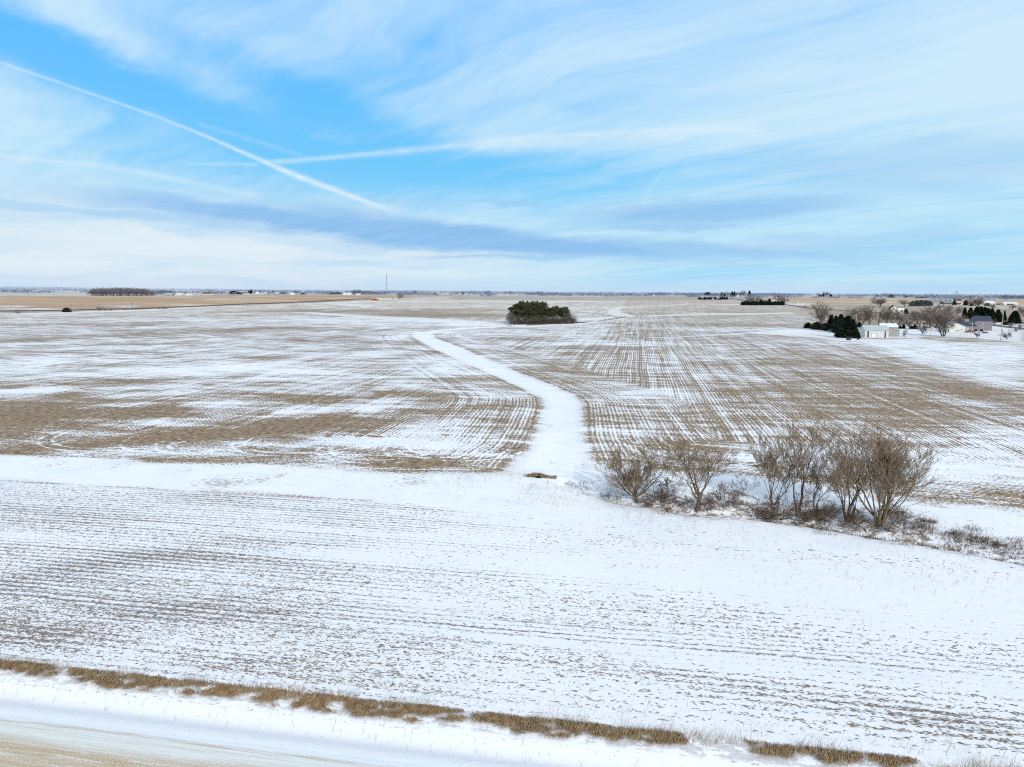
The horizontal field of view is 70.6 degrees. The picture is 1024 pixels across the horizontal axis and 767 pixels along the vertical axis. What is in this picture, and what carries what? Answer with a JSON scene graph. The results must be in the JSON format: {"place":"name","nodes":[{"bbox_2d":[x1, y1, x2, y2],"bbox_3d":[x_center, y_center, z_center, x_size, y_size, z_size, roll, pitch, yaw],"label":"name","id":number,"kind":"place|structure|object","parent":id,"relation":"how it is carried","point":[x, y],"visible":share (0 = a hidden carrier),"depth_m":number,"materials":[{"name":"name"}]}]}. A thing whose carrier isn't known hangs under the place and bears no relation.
{"place":"outdoors","nodes":[
{"label":"outdoors","id":0,"kind":"place"},
{"bbox_2d":[0,713,437,766],"bbox_3d":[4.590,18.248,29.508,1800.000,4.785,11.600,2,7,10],"label":"gravel road","id":1,"kind":"structure","parent":0,"point":[26,741],"depth_m":37.84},
{"bbox_2d":[0,287,1023,766],"bbox_3d":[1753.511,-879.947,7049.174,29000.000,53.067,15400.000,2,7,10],"label":"ground","id":2,"kind":"structure","parent":0,"point":[192,401],"depth_m":75.05,"materials":[{"name":"snow"}]},
{"bbox_2d":[61,307,71,311],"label":"bush","id":3,"kind":"object","parent":2,"relation":"on","point":[66,309],"visible":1,"depth_m":676.17,"materials":[{"name":"plant"}]},
{"bbox_2d":[85,287,157,295],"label":"bare woods","id":4,"kind":"object","parent":2,"relation":"on","point":[125,291],"visible":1,"depth_m":1195.73,"materials":[{"name":"plant"}]},
{"bbox_2d":[155,289,174,294],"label":"bare woods","id":5,"kind":"object","parent":2,"relation":"on","point":[161,291],"visible":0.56,"depth_m":2290.86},
{"bbox_2d":[0,298,370,310],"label":"harvested field","id":6,"kind":"structure","parent":2,"relation":"on","point":[181,306],"depth_m":819.90,"materials":[{"name":"plant"}]},
{"bbox_2d":[351,289,378,294],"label":"bare woods","id":7,"kind":"object","parent":2,"relation":"on","point":[358,291],"visible":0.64,"depth_m":2381.49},
{"bbox_2d":[370,298,398,301],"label":"barn","id":8,"kind":"structure","parent":2,"relation":"on","point":[382,299],"depth_m":1077.77,"materials":[{"name":"beige"}]},
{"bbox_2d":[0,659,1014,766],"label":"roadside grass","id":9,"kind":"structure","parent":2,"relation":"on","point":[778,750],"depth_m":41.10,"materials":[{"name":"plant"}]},
{"bbox_2d":[505,311,515,324],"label":"bare tree","id":10,"kind":"object","parent":2,"relation":"on","point":[509,317],"visible":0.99,"depth_m":547.80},
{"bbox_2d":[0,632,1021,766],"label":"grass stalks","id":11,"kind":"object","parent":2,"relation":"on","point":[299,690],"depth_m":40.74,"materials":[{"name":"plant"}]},
{"bbox_2d":[505,306,517,318],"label":"pine tree","id":12,"kind":"object","parent":2,"relation":"on","point":[510,308],"visible":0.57,"depth_m":566.63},
{"bbox_2d":[0,286,1023,299],"bbox_3d":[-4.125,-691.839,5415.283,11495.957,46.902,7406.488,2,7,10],"label":"distant woods","id":13,"kind":"object","parent":2,"relation":"on","point":[327,292],"visible":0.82,"depth_m":2802.76,"materials":[{"name":"plant"}]},
{"bbox_2d":[0,484,1023,755],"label":"crop residue","id":14,"kind":"object","parent":2,"relation":"on","point":[472,638],"visible":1,"depth_m":49.93},
{"bbox_2d":[509,303,520,316],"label":"pine tree","id":15,"kind":"object","parent":2,"relation":"on","point":[517,304],"visible":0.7,"depth_m":565.39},
{"bbox_2d":[516,300,528,316],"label":"pine tree","id":16,"kind":"object","parent":2,"relation":"on","point":[522,305],"visible":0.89,"depth_m":559.32,"materials":[{"name":"plant"}]},
{"bbox_2d":[521,303,537,319],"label":"pine tree","id":17,"kind":"object","parent":2,"relation":"on","point":[529,313],"visible":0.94,"depth_m":556.18,"materials":[{"name":"plant"}]},
{"bbox_2d":[530,302,540,323],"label":"pine tree","id":18,"kind":"object","parent":2,"relation":"on","point":[535,305],"visible":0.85,"depth_m":561.10,"materials":[{"name":"plant"}]},
{"bbox_2d":[533,303,544,316],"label":"pine tree","id":19,"kind":"object","parent":2,"relation":"on","point":[542,308],"visible":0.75,"depth_m":563.20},
{"bbox_2d":[524,472,556,478],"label":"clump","id":20,"kind":"object","parent":2,"relation":"on","point":[537,475],"visible":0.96,"depth_m":95.73,"materials":[{"name":"brown plant"}]},
{"bbox_2d":[539,301,547,317],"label":"pine tree","id":21,"kind":"object","parent":2,"relation":"on","point":[545,307],"visible":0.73,"depth_m":566.02,"materials":[{"name":"plant"}]},
{"bbox_2d":[508,308,580,324],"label":"undergrowth","id":22,"kind":"object","parent":2,"relation":"on","point":[549,321],"visible":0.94,"depth_m":556.40,"materials":[{"name":"plant"}]},
{"bbox_2d":[527,292,569,294],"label":"dark woods","id":23,"kind":"object","parent":2,"relation":"on","point":[544,293],"visible":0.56,"depth_m":3115.29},
{"bbox_2d":[545,307,554,316],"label":"pine tree","id":24,"kind":"object","parent":2,"relation":"on","point":[547,311],"visible":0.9,"depth_m":565.45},
{"bbox_2d":[549,306,558,316],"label":"pine tree","id":25,"kind":"object","parent":2,"relation":"on","point":[554,309],"visible":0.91,"depth_m":566.02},
{"bbox_2d":[526,322,586,325],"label":"golden grass","id":26,"kind":"structure","parent":2,"relation":"on","point":[555,323],"depth_m":557.89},
{"bbox_2d":[556,307,566,316],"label":"pine tree","id":27,"kind":"object","parent":2,"relation":"on","point":[561,310],"visible":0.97,"depth_m":566.93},
{"bbox_2d":[563,307,570,316],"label":"pine tree","id":28,"kind":"object","parent":2,"relation":"on","point":[566,308],"visible":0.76,"depth_m":571.62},
{"bbox_2d":[203,443,1023,710],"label":"weed stalks","id":29,"kind":"object","parent":2,"relation":"on","point":[617,503],"visible":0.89,"depth_m":80.22,"materials":[{"name":"brown plant"}]},
{"bbox_2d":[594,439,680,502],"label":"bare tree","id":30,"kind":"object","parent":2,"relation":"on","point":[630,476],"visible":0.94,"depth_m":84.64,"materials":[{"name":"brown plant"}]},
{"bbox_2d":[648,292,671,294],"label":"dark woods","id":31,"kind":"object","parent":2,"relation":"on","point":[660,293],"visible":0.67,"depth_m":3407.28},
{"bbox_2d":[637,470,683,513],"bbox_3d":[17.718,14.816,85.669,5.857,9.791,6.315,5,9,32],"label":"brush","id":32,"kind":"object","parent":2,"relation":"on","point":[651,501],"visible":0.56,"depth_m":84.82,"materials":[{"name":"brown plant"}]},
{"bbox_2d":[649,482,680,502],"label":"fallen brush","id":33,"kind":"object","parent":2,"relation":"on","point":[660,491],"visible":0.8,"depth_m":85.47,"materials":[{"name":"brown plant"}]},
{"bbox_2d":[677,495,699,511],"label":"fallen brush","id":34,"kind":"object","parent":2,"relation":"on","point":[682,502],"visible":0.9,"depth_m":84.11,"materials":[{"name":"brown plant"}]},
{"bbox_2d":[675,293,704,294],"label":"dark woods","id":35,"kind":"object","parent":2,"relation":"on","point":[689,293],"visible":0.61,"depth_m":3724.34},
{"bbox_2d":[639,426,742,511],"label":"bare tree","id":36,"kind":"object","parent":2,"relation":"on","point":[700,469],"visible":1,"depth_m":81.46,"materials":[{"name":"brown plant"}]},
{"bbox_2d":[690,495,721,511],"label":"fallen brush","id":37,"kind":"object","parent":2,"relation":"on","point":[707,500],"visible":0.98,"depth_m":82.79,"materials":[{"name":"brown plant"}]},
{"bbox_2d":[703,481,735,506],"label":"thicket","id":38,"kind":"object","parent":2,"relation":"on","point":[719,494],"visible":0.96,"depth_m":83.32,"materials":[{"name":"brown plant"}]},
{"bbox_2d":[718,494,743,509],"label":"fallen brush","id":39,"kind":"object","parent":2,"relation":"on","point":[737,501],"visible":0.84,"depth_m":83.32,"materials":[{"name":"brown plant"}]},
{"bbox_2d":[724,474,760,496],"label":"brush","id":40,"kind":"object","parent":2,"relation":"on","point":[736,491],"visible":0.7,"depth_m":86.73,"materials":[{"name":"brown plant"}]},
{"bbox_2d":[738,493,794,522],"bbox_3d":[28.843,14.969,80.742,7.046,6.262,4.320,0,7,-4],"label":"fallen brush","id":41,"kind":"object","parent":2,"relation":"on","point":[764,509],"visible":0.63,"depth_m":80.39,"materials":[{"name":"brown plant"}]},
{"bbox_2d":[745,428,804,504],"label":"bare tree","id":42,"kind":"object","parent":2,"relation":"on","point":[773,463],"visible":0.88,"depth_m":82.25,"materials":[{"name":"brown plant"}]},
{"bbox_2d":[565,480,1023,564],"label":"creek grass","id":43,"kind":"structure","parent":2,"relation":"on","point":[960,534],"depth_m":73.16,"materials":[{"name":"plant"}]},
{"bbox_2d":[774,470,835,528],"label":"brush","id":44,"kind":"object","parent":2,"relation":"on","point":[808,510],"visible":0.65,"depth_m":79.15,"materials":[{"name":"brown plant"}]},
{"bbox_2d":[802,322,810,327],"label":"cedar tree","id":45,"kind":"object","parent":2,"relation":"on","point":[808,324],"visible":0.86,"depth_m":504.41,"materials":[{"name":"plant"}]},
{"bbox_2d":[773,412,841,511],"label":"bare tree","id":46,"kind":"object","parent":2,"relation":"on","point":[796,458],"visible":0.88,"depth_m":80.19,"materials":[{"name":"brown plant"}]},
{"bbox_2d":[802,508,822,519],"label":"shrub","id":47,"kind":"object","parent":2,"relation":"on","point":[813,514],"visible":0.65,"depth_m":79.36,"materials":[{"name":"brown plant"}]},
{"bbox_2d":[810,322,821,329],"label":"cedar shrub","id":48,"kind":"object","parent":2,"relation":"on","point":[816,325],"visible":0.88,"depth_m":490.43,"materials":[{"name":"green plant"}]},
{"bbox_2d":[807,300,835,324],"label":"bare tree","id":49,"kind":"object","parent":2,"relation":"on","point":[820,315],"visible":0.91,"depth_m":484.62,"materials":[{"name":"plant"}]},
{"bbox_2d":[812,503,834,518],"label":"fallen brush","id":50,"kind":"object","parent":2,"relation":"on","point":[823,511],"visible":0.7,"depth_m":79.12,"materials":[{"name":"brown plant"}]},
{"bbox_2d":[799,451,857,512],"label":"bare tree","id":51,"kind":"object","parent":2,"relation":"on","point":[817,486],"visible":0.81,"depth_m":79.96,"materials":[{"name":"brown plant"}]},
{"bbox_2d":[823,314,833,330],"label":"spruce tree","id":52,"kind":"object","parent":2,"relation":"on","point":[829,323],"visible":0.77,"depth_m":470.99,"materials":[{"name":"plant"}]},
{"bbox_2d":[817,500,847,520],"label":"fallen brush","id":53,"kind":"object","parent":2,"relation":"on","point":[836,511],"visible":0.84,"depth_m":78.99,"materials":[{"name":"brown plant"}]},
{"bbox_2d":[829,316,837,329],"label":"spruce tree","id":54,"kind":"object","parent":2,"relation":"on","point":[833,322],"visible":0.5,"depth_m":465.17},
{"bbox_2d":[832,314,843,332],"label":"spruce tree","id":55,"kind":"object","parent":2,"relation":"on","point":[840,318],"visible":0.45,"depth_m":449.35,"materials":[{"name":"plant"}]},
{"bbox_2d":[834,316,859,337],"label":"spruce tree","id":56,"kind":"object","parent":2,"relation":"on","point":[842,331],"visible":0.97,"depth_m":396.33,"materials":[{"name":"plant"}]},
{"bbox_2d":[842,306,856,318],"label":"bare tree","id":57,"kind":"object","parent":2,"relation":"on","point":[853,311],"visible":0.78,"depth_m":538.13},
{"bbox_2d":[848,319,859,334],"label":"spruce tree","id":58,"kind":"object","parent":2,"relation":"on","point":[854,330],"visible":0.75,"depth_m":395.08,"materials":[{"name":"plant"}]},
{"bbox_2d":[843,506,867,528],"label":"fallen brush","id":59,"kind":"object","parent":2,"relation":"on","point":[856,515],"visible":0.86,"depth_m":77.20,"materials":[{"name":"brown plant"}]},
{"bbox_2d":[811,425,901,520],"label":"bare tree","id":60,"kind":"object","parent":2,"relation":"on","point":[832,457],"visible":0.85,"depth_m":76.35,"materials":[{"name":"brown plant"}]},
{"bbox_2d":[853,331,860,338],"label":"spruce tree","id":61,"kind":"object","parent":2,"relation":"on","point":[857,335],"visible":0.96,"depth_m":392.33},
{"bbox_2d":[849,308,865,323],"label":"bare tree","id":62,"kind":"object","parent":2,"relation":"on","point":[860,317],"visible":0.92,"depth_m":539.04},
{"bbox_2d":[836,502,887,532],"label":"brush","id":63,"kind":"object","parent":2,"relation":"on","point":[855,519],"visible":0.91,"depth_m":76.55,"materials":[{"name":"brown plant"}]},
{"bbox_2d":[853,305,873,324],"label":"bare tree","id":64,"kind":"object","parent":2,"relation":"on","point":[866,314],"visible":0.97,"depth_m":539.70,"materials":[{"name":"plant"}]},
{"bbox_2d":[861,304,883,324],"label":"bare tree","id":65,"kind":"object","parent":2,"relation":"on","point":[874,315],"visible":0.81,"depth_m":541.60,"materials":[{"name":"plant"}]},
{"bbox_2d":[859,325,888,337],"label":"shed","id":66,"kind":"structure","parent":2,"relation":"on","point":[876,331],"depth_m":403.14,"materials":[{"name":"white metal"}]},
{"bbox_2d":[871,333,876,337],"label":"door","id":67,"kind":"structure","parent":66,"relation":"in","point":[873,335],"depth_m":402.82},
{"bbox_2d":[870,296,886,306],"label":"bare tree","id":68,"kind":"object","parent":2,"relation":"on","point":[879,302],"visible":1,"depth_m":925.23,"materials":[{"name":"plant"}]},
{"bbox_2d":[818,409,952,527],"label":"bare tree","id":69,"kind":"object","parent":2,"relation":"on","point":[886,473],"visible":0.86,"depth_m":74.99,"materials":[{"name":"brown plant"}]},
{"bbox_2d":[878,306,893,323],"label":"bare tree","id":70,"kind":"object","parent":2,"relation":"on","point":[881,320],"visible":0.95,"depth_m":540.21,"materials":[{"name":"plant"}]},
{"bbox_2d":[878,323,897,328],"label":"house","id":71,"kind":"structure","parent":2,"relation":"on","point":[894,325],"depth_m":484.39,"materials":[{"name":"grey"}]},
{"bbox_2d":[870,521,907,532],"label":"fallen brush","id":72,"kind":"object","parent":2,"relation":"on","point":[888,528],"visible":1,"depth_m":74.99,"materials":[{"name":"brown plant"}]},
{"bbox_2d":[871,500,907,525],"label":"fallen brush","id":73,"kind":"object","parent":2,"relation":"on","point":[895,514],"visible":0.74,"depth_m":76.07,"materials":[{"name":"brown plant"}]},
{"bbox_2d":[883,304,898,322],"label":"bare tree","id":74,"kind":"object","parent":2,"relation":"on","point":[887,315],"visible":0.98,"depth_m":536.95,"materials":[{"name":"plant"}]},
{"bbox_2d":[887,311,895,322],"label":"bare tree","id":75,"kind":"object","parent":2,"relation":"on","point":[891,319],"visible":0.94,"depth_m":540.73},
{"bbox_2d":[889,305,897,310],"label":"house","id":76,"kind":"structure","parent":2,"relation":"on","point":[894,306],"depth_m":816.50,"materials":[{"name":"beige"}]},
{"bbox_2d":[887,326,900,336],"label":"garage","id":77,"kind":"structure","parent":2,"relation":"on","point":[893,331],"depth_m":413.46,"materials":[{"name":"grey"}]},
{"bbox_2d":[872,505,929,522],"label":"fallen brush","id":78,"kind":"object","parent":2,"relation":"on","point":[906,516],"visible":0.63,"depth_m":77.06,"materials":[{"name":"brown plant"}]},
{"bbox_2d":[893,311,908,324],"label":"bare tree","id":79,"kind":"object","parent":2,"relation":"on","point":[897,320],"visible":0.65,"depth_m":568.67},
{"bbox_2d":[897,315,913,328],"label":"bare tree","id":80,"kind":"object","parent":2,"relation":"on","point":[905,319],"visible":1,"depth_m":501.98,"materials":[{"name":"plant"}]},
{"bbox_2d":[899,299,914,305],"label":"bare tree","id":81,"kind":"object","parent":2,"relation":"on","point":[904,302],"visible":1,"depth_m":937.06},
{"bbox_2d":[907,311,919,323],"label":"bare tree","id":82,"kind":"object","parent":2,"relation":"on","point":[914,316],"visible":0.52,"depth_m":590.13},
{"bbox_2d":[914,321,928,333],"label":"bare tree","id":83,"kind":"object","parent":2,"relation":"on","point":[924,328],"visible":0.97,"depth_m":427.35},
{"bbox_2d":[908,514,938,529],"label":"fallen brush","id":84,"kind":"object","parent":2,"relation":"on","point":[921,519],"visible":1,"depth_m":74.95,"materials":[{"name":"brown plant"}]},
{"bbox_2d":[915,310,932,323],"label":"bare tree","id":85,"kind":"object","parent":2,"relation":"on","point":[918,317],"visible":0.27,"depth_m":576.05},
{"bbox_2d":[916,305,948,326],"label":"bare tree","id":86,"kind":"object","parent":2,"relation":"on","point":[928,313],"visible":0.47,"depth_m":525.27,"materials":[{"name":"plant"}]},
{"bbox_2d":[920,305,955,327],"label":"bare tree","id":87,"kind":"object","parent":2,"relation":"on","point":[934,312],"visible":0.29,"depth_m":527.39,"materials":[{"name":"plant"}]},
{"bbox_2d":[916,305,962,335],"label":"bare tree","id":88,"kind":"object","parent":2,"relation":"on","point":[941,320],"visible":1,"depth_m":415.73,"materials":[{"name":"plant"}]},
{"bbox_2d":[940,301,951,303],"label":"barn","id":89,"kind":"structure","parent":2,"relation":"on","point":[945,302],"depth_m":1017.36,"materials":[{"name":"grey metal"}]},
{"bbox_2d":[938,322,965,331],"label":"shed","id":90,"kind":"structure","parent":2,"relation":"on","point":[958,327],"depth_m":466.93,"materials":[{"name":"beige"}]},
{"bbox_2d":[949,523,959,538],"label":"shrub","id":91,"kind":"object","parent":2,"relation":"on","point":[954,532],"visible":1,"depth_m":72.80,"materials":[{"name":"brown plant"}]},
{"bbox_2d":[952,315,967,321],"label":"bare tree","id":92,"kind":"object","parent":2,"relation":"on","point":[960,318],"visible":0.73,"depth_m":579.64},
{"bbox_2d":[962,307,966,316],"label":"spruce tree","id":93,"kind":"object","parent":2,"relation":"on","point":[964,312],"visible":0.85,"depth_m":668.47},
{"bbox_2d":[962,311,979,318],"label":"oak tree","id":94,"kind":"object","parent":2,"relation":"on","point":[970,314],"visible":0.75,"depth_m":664.13,"materials":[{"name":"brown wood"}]},
{"bbox_2d":[956,316,992,330],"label":"farmhouse","id":95,"kind":"object","parent":2,"relation":"on","point":[983,323],"visible":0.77,"depth_m":499.07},
{"bbox_2d":[965,295,986,306],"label":"bare tree","id":96,"kind":"object","parent":2,"relation":"on","point":[974,302],"visible":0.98,"depth_m":878.39,"materials":[{"name":"plant"}]},
{"bbox_2d":[973,306,980,314],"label":"spruce tree","id":97,"kind":"object","parent":2,"relation":"on","point":[977,310],"visible":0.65,"depth_m":677.68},
{"bbox_2d":[980,307,986,315],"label":"spruce tree","id":98,"kind":"object","parent":2,"relation":"on","point":[984,309],"visible":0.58,"depth_m":675.23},
{"bbox_2d":[983,308,990,315],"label":"spruce tree","id":99,"kind":"object","parent":2,"relation":"on","point":[987,311],"visible":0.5,"depth_m":667.18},
{"bbox_2d":[983,302,995,308],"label":"bare tree","id":100,"kind":"object","parent":2,"relation":"on","point":[993,305],"visible":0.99,"depth_m":838.63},
{"bbox_2d":[980,301,999,304],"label":"shed","id":101,"kind":"structure","parent":2,"relation":"on","point":[991,302],"depth_m":984.11,"materials":[{"name":"beige"}]},
{"bbox_2d":[988,309,994,318],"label":"spruce tree","id":102,"kind":"object","parent":2,"relation":"on","point":[992,313],"visible":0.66,"depth_m":654.63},
{"bbox_2d":[992,536,1003,549],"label":"shrub","id":103,"kind":"object","parent":2,"relation":"on","point":[997,544],"visible":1,"depth_m":70.36,"materials":[{"name":"brown plant"}]},
{"bbox_2d":[992,309,1004,321],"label":"spruce tree","id":104,"kind":"object","parent":2,"relation":"on","point":[998,315],"visible":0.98,"depth_m":617.30,"materials":[{"name":"plant"}]},
{"bbox_2d":[998,328,1013,338],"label":"bare tree","id":105,"kind":"object","parent":2,"relation":"on","point":[1005,335],"visible":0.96,"depth_m":395.88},
{"bbox_2d":[1000,302,1017,304],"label":"shed","id":106,"kind":"structure","parent":2,"relation":"on","point":[1008,303],"depth_m":975.08,"materials":[{"name":"beige"}]},
{"bbox_2d":[998,294,1022,298],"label":"bare woods","id":107,"kind":"object","parent":2,"relation":"on","point":[1002,296],"visible":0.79,"depth_m":2618.91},
{"bbox_2d":[1006,311,1023,323],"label":"spruce tree","id":108,"kind":"object","parent":2,"relation":"on","point":[1014,317],"visible":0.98,"depth_m":596.51,"materials":[{"name":"plant"}]},
{"bbox_2d":[1014,306,1023,315],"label":"bare tree","id":109,"kind":"object","parent":2,"relation":"on","point":[1021,310],"visible":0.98,"depth_m":704.90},
{"bbox_2d":[0,0,1023,294],"label":"sky","id":110,"kind":"structure","parent":0,"point":[688,146],"materials":[{"name":"blue"}]},
{"bbox_2d":[729,298,1023,329],"bbox_3d":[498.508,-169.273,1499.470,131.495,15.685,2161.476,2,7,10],"label":"road","id":111,"kind":"structure","parent":0,"point":[882,313],"depth_m":796.22,"materials":[{"name":"asphalt"}]}
]}

